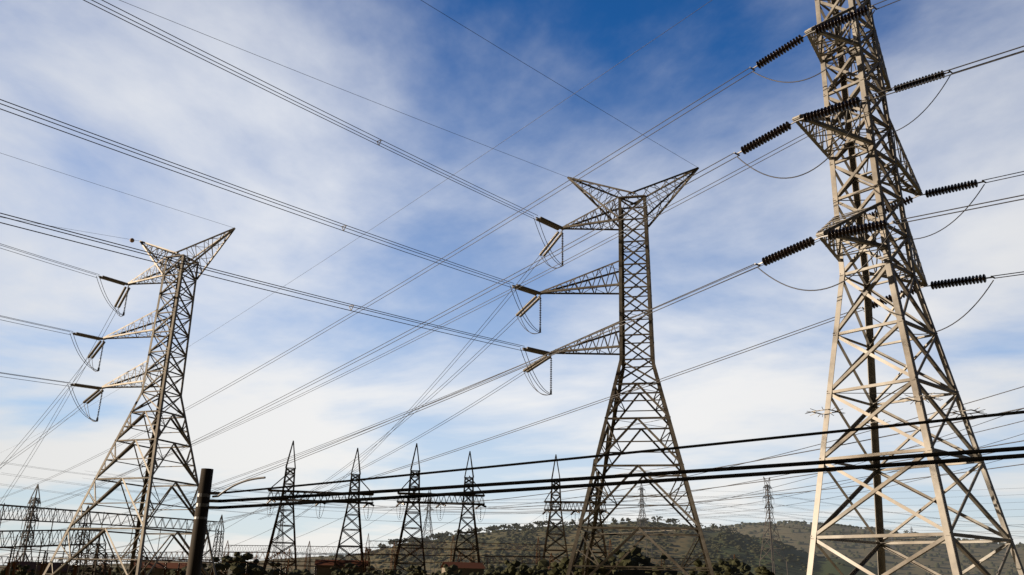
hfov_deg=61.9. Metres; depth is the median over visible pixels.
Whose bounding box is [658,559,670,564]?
bush
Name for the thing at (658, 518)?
tree
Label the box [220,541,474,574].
substation gantry
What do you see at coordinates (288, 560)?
substation gantry
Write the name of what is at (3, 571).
tree
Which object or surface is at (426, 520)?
pylon
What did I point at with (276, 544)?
pylon
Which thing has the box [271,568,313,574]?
tree
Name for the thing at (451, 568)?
tree
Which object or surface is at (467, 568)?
control building
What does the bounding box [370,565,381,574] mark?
tree
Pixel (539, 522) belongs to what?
tree
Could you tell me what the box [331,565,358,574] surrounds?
tree
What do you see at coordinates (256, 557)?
substation gantry
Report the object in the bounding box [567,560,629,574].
bush
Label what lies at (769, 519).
pylon
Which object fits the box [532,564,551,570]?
tree
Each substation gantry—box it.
[0,504,224,574]
[0,529,106,574]
[0,555,258,565]
[99,548,292,571]
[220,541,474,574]
[272,552,553,573]
[364,533,612,571]
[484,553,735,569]
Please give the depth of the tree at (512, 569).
160.91 m
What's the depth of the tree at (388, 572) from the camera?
164.51 m
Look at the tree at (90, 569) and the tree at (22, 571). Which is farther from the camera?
the tree at (90, 569)
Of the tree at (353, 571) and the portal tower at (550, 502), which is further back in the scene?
the portal tower at (550, 502)
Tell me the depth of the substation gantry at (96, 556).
113.50 m
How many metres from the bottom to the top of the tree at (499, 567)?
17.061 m
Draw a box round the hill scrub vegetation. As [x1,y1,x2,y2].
[320,520,1023,574]
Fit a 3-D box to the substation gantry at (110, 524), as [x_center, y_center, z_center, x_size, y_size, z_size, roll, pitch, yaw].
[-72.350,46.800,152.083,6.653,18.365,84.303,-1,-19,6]
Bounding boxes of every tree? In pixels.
[0,567,16,574]
[15,564,34,574]
[65,566,120,574]
[108,567,151,574]
[163,566,186,574]
[167,569,201,574]
[202,555,243,574]
[217,561,283,574]
[231,552,261,574]
[267,569,292,574]
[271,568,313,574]
[330,562,372,574]
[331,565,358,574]
[334,569,367,574]
[363,569,396,574]
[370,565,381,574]
[396,566,412,574]
[410,565,429,574]
[441,564,461,574]
[484,569,494,573]
[485,572,505,574]
[488,565,503,570]
[503,560,526,574]
[517,552,529,559]
[519,563,561,574]
[532,521,545,525]
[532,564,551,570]
[538,553,616,566]
[547,556,607,574]
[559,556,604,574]
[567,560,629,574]
[612,549,653,574]
[618,546,667,574]
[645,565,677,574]
[651,516,662,520]
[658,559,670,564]
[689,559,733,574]
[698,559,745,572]
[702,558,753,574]
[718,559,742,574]
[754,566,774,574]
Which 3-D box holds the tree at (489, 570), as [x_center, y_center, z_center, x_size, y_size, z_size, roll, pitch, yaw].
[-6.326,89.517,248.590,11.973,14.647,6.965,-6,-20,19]
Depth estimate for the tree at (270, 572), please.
194.97 m
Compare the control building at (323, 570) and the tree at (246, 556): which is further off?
the control building at (323, 570)
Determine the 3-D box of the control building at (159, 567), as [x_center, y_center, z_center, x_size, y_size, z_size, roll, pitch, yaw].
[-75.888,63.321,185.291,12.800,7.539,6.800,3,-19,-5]
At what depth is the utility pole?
14.50 m
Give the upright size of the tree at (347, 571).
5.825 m
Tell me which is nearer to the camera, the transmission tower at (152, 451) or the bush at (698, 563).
the transmission tower at (152, 451)
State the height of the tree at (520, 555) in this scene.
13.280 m
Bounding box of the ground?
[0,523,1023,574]
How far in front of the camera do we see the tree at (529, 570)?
164.56 m
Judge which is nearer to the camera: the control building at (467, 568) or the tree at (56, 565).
the tree at (56, 565)
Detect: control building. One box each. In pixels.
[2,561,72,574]
[133,560,186,574]
[314,559,367,574]
[440,562,485,574]
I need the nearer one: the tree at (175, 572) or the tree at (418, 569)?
the tree at (175, 572)
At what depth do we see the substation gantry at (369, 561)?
241.40 m
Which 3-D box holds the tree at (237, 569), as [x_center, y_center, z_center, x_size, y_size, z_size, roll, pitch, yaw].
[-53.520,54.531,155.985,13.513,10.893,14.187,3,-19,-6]
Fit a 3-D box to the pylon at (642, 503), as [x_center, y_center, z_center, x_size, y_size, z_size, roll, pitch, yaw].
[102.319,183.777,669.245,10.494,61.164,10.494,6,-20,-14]
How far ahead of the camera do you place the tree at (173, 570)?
180.34 m
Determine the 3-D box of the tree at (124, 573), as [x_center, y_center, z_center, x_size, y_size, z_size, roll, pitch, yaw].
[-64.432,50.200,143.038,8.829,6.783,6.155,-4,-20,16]
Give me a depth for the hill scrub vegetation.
783.45 m
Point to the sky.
(76, 63)
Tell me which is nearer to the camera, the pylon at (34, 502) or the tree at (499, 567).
the tree at (499, 567)
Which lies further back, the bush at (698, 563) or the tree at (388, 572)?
the tree at (388, 572)
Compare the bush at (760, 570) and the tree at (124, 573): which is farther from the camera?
the tree at (124, 573)
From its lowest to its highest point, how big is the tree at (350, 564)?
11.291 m
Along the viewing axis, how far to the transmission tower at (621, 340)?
73.73 m
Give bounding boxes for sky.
[0,0,1023,564]
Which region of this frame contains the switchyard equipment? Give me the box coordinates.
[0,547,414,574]
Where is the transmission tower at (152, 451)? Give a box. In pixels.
[43,227,234,574]
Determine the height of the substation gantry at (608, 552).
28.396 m
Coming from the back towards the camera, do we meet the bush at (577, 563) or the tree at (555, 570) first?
the bush at (577, 563)
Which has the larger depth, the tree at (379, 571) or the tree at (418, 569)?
the tree at (379, 571)
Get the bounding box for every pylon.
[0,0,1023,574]
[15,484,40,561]
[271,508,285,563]
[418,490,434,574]
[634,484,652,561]
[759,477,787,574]
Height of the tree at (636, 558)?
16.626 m
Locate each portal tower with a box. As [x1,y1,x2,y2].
[0,386,1023,574]
[393,443,484,574]
[541,454,606,567]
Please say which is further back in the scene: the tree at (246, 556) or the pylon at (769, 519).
the pylon at (769, 519)
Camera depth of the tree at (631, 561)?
174.84 m
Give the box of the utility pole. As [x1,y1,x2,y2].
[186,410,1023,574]

